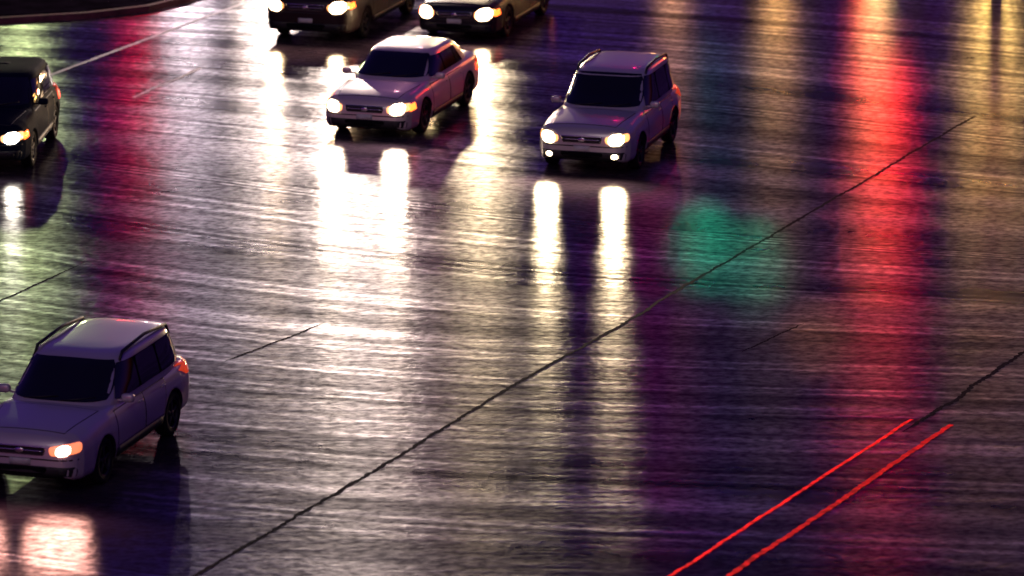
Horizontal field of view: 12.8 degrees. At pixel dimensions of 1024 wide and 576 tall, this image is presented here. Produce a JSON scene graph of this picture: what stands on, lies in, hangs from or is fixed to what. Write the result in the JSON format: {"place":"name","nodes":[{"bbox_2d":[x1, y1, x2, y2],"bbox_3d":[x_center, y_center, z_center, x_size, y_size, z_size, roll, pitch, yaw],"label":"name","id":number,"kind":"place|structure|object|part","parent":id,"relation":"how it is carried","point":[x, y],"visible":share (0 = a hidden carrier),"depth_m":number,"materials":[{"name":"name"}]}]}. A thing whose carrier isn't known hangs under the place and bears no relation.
{"place":"outdoors","nodes":[
{"label":"outdoors","id":0,"kind":"place"},
{"bbox_2d":[0,0,163,16],"bbox_3d":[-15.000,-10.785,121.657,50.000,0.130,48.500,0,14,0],"label":"pavement","id":1,"kind":"structure","parent":0,"point":[20,7],"depth_m":103.43,"materials":[{"name":"concrete"}]},
{"bbox_2d":[0,0,1023,575],"bbox_3d":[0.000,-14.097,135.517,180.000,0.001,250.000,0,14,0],"label":"road","id":2,"kind":"structure","parent":0,"point":[236,194],"depth_m":77.24,"materials":[{"name":"grey asphalt"}]},
{"bbox_2d":[0,56,59,165],"bbox_3d":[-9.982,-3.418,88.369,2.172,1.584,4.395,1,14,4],"label":"car","id":3,"kind":"object","parent":2,"relation":"on","point":[29,104],"visible":1,"depth_m":87.81,"materials":[{"name":"black metal"}]},
{"bbox_3d":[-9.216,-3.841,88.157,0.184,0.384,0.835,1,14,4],"label":"side window","id":4,"kind":"part","parent":3,"relation":"part of","materials":[{"name":"black glass"}]},
{"bbox_3d":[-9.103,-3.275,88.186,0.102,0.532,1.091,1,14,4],"label":"door","id":5,"kind":"part","parent":3,"relation":"part of","materials":[{"name":"black paint"}]},
{"bbox_3d":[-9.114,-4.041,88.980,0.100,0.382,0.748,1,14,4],"label":"side window","id":6,"kind":"part","parent":3,"relation":"part of","materials":[{"name":"black glass"}]},
{"bbox_3d":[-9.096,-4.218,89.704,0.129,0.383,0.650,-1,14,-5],"label":"side window","id":7,"kind":"part","parent":3,"relation":"part of","materials":[{"name":"black glass"}]},
{"bbox_3d":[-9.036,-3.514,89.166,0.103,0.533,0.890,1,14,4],"label":"door","id":8,"kind":"part","parent":3,"relation":"part of","materials":[{"name":"black paint"}]},
{"bbox_2d":[0,264,80,300],"bbox_3d":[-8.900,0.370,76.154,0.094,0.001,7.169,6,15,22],"label":"road joint","id":9,"kind":"object","parent":2,"relation":"on","point":[35,284],"visible":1,"depth_m":77.88,"materials":[{"name":"black asphalt"}]},
{"bbox_2d":[0,316,188,483],"bbox_3d":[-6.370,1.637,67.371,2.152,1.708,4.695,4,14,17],"label":"car","id":10,"kind":"object","parent":2,"relation":"on","point":[90,399],"visible":1,"depth_m":66.69,"materials":[{"name":"silver metal"}]},
{"bbox_3d":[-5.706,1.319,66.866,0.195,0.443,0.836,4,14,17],"label":"side window","id":11,"kind":"part","parent":10,"relation":"part of","materials":[{"name":"black glass"}]},
{"bbox_3d":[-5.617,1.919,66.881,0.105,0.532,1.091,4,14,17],"label":"door","id":12,"kind":"part","parent":10,"relation":"part of","materials":[{"name":"silver metal"}]},
{"bbox_3d":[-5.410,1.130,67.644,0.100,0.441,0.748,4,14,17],"label":"side window","id":13,"kind":"part","parent":10,"relation":"part of","materials":[{"name":"black glass"}]},
{"bbox_3d":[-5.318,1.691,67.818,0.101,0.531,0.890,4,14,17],"label":"door","id":14,"kind":"part","parent":10,"relation":"part of","materials":[{"name":"silver metal"}]},
{"bbox_3d":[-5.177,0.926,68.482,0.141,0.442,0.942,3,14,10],"label":"side window","id":15,"kind":"part","parent":10,"relation":"part of","materials":[{"name":"black glass"}]},
{"bbox_2d":[0,0,193,23],"bbox_3d":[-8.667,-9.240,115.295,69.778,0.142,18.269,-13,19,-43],"label":"kerb","id":16,"kind":"structure","parent":2,"relation":"on","point":[89,14],"depth_m":102.54,"materials":[{"name":"stone"}]},
{"bbox_2d":[51,0,251,74],"bbox_3d":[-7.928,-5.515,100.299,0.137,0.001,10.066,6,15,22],"label":"lane line","id":17,"kind":"object","parent":2,"relation":"on","point":[113,51],"visible":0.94,"depth_m":100.16,"materials":[{"name":"white paint"}]},
{"bbox_2d":[133,68,200,97],"bbox_3d":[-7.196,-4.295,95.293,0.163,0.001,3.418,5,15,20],"label":"lane line","id":18,"kind":"object","parent":2,"relation":"on","point":[182,76],"visible":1,"depth_m":95.29,"materials":[{"name":"white paint"}]},
{"bbox_2d":[224,324,319,361],"bbox_3d":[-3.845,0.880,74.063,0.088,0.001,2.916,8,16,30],"label":"road joint","id":19,"kind":"object","parent":2,"relation":"on","point":[273,342],"visible":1,"depth_m":73.98,"materials":[{"name":"black asphalt"}]},
{"bbox_2d":[268,0,414,37],"bbox_3d":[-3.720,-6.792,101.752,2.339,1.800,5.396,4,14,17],"label":"car","id":20,"kind":"object","parent":2,"relation":"on","point":[357,17],"visible":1,"depth_m":99.43,"materials":[{"name":"black metal"}]},
{"bbox_3d":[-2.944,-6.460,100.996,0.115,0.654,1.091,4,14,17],"label":"door","id":21,"kind":"part","parent":20,"relation":"part of","materials":[{"name":"black paint"}]},
{"bbox_3d":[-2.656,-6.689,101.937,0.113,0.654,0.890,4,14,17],"label":"door","id":22,"kind":"part","parent":20,"relation":"part of","materials":[{"name":"black paint"}]},
{"bbox_2d":[326,35,478,132],"bbox_3d":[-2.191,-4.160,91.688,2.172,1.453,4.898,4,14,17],"label":"car","id":23,"kind":"object","parent":2,"relation":"on","point":[407,82],"visible":1,"depth_m":90.74,"materials":[{"name":"white paint"}]},
{"bbox_3d":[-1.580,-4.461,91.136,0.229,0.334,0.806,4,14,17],"label":"side window","id":24,"kind":"part","parent":23,"relation":"part of","materials":[{"name":"black glass"}]},
{"bbox_3d":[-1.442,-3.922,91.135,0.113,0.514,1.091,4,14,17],"label":"door","id":25,"kind":"part","parent":23,"relation":"part of","materials":[{"name":"white paint"}]},
{"bbox_3d":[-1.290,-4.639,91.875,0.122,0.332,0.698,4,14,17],"label":"side window","id":26,"kind":"part","parent":23,"relation":"part of","materials":[{"name":"black glass"}]},
{"bbox_3d":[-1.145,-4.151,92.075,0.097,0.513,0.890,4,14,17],"label":"door","id":27,"kind":"part","parent":23,"relation":"part of","materials":[{"name":"white paint"}]},
{"bbox_3d":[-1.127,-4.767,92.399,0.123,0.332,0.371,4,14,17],"label":"side window","id":28,"kind":"part","parent":23,"relation":"part of","materials":[{"name":"black glass"}]},
{"bbox_2d":[419,0,549,36],"bbox_3d":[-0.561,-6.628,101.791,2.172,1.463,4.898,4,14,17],"label":"car","id":29,"kind":"object","parent":2,"relation":"on","point":[499,17],"visible":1,"depth_m":99.72,"materials":[{"name":"grey paint"}]},
{"bbox_3d":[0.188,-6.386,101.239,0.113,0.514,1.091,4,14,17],"label":"door","id":30,"kind":"part","parent":29,"relation":"part of","materials":[{"name":"grey paint"}]},
{"bbox_3d":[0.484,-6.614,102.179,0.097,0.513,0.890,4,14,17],"label":"door","id":31,"kind":"part","parent":29,"relation":"part of","materials":[{"name":"grey paint"}]},
{"bbox_2d":[192,116,976,575],"bbox_3d":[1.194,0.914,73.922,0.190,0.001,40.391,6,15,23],"label":"road joint","id":32,"kind":"object","parent":2,"relation":"on","point":[340,490],"visible":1,"depth_m":72.12,"materials":[{"name":"black asphalt"}]},
{"bbox_2d":[540,49,680,168],"bbox_3d":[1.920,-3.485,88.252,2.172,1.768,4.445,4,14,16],"label":"car","id":33,"kind":"object","parent":2,"relation":"on","point":[621,106],"visible":1,"depth_m":87.50,"materials":[{"name":"silver metal"}]},
{"bbox_3d":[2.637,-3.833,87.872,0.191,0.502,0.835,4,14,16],"label":"side window","id":34,"kind":"part","parent":33,"relation":"part of","materials":[{"name":"black glass"}]},
{"bbox_3d":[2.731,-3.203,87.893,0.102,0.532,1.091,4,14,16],"label":"door","id":35,"kind":"part","parent":33,"relation":"part of","materials":[{"name":"silver metal"}]},
{"bbox_3d":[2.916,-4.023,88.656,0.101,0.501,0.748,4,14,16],"label":"side window","id":36,"kind":"part","parent":33,"relation":"part of","materials":[{"name":"black glass"}]},
{"bbox_3d":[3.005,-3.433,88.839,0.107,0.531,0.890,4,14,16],"label":"door","id":37,"kind":"part","parent":33,"relation":"part of","materials":[{"name":"silver metal"}]},
{"bbox_3d":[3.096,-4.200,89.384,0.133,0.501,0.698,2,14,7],"label":"side window","id":38,"kind":"part","parent":33,"relation":"part of","materials":[{"name":"glass"}]},
{"bbox_2d":[742,323,803,351],"bbox_3d":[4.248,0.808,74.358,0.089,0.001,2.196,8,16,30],"label":"road joint","id":39,"kind":"object","parent":2,"relation":"on","point":[778,334],"visible":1,"depth_m":74.36,"materials":[{"name":"black asphalt"}]},
{"bbox_2d":[668,419,912,575],"bbox_3d":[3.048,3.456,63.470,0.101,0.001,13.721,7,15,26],"label":"road light strip","id":40,"kind":"object","parent":2,"relation":"on","point":[788,498],"visible":1,"depth_m":65.28,"materials":[{"name":"red plastic"}]},
{"bbox_2d":[726,424,952,575],"bbox_3d":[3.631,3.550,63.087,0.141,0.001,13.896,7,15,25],"label":"road light strip","id":41,"kind":"object","parent":2,"relation":"on","point":[825,510],"visible":1,"depth_m":65.09,"materials":[{"name":"red plastic"}]},
{"bbox_2d":[903,351,1023,431],"bbox_3d":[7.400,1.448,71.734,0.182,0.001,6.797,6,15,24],"label":"road joint","id":42,"kind":"object","parent":2,"relation":"on","point":[963,394],"visible":1,"depth_m":71.14,"materials":[{"name":"black asphalt"}]}
]}

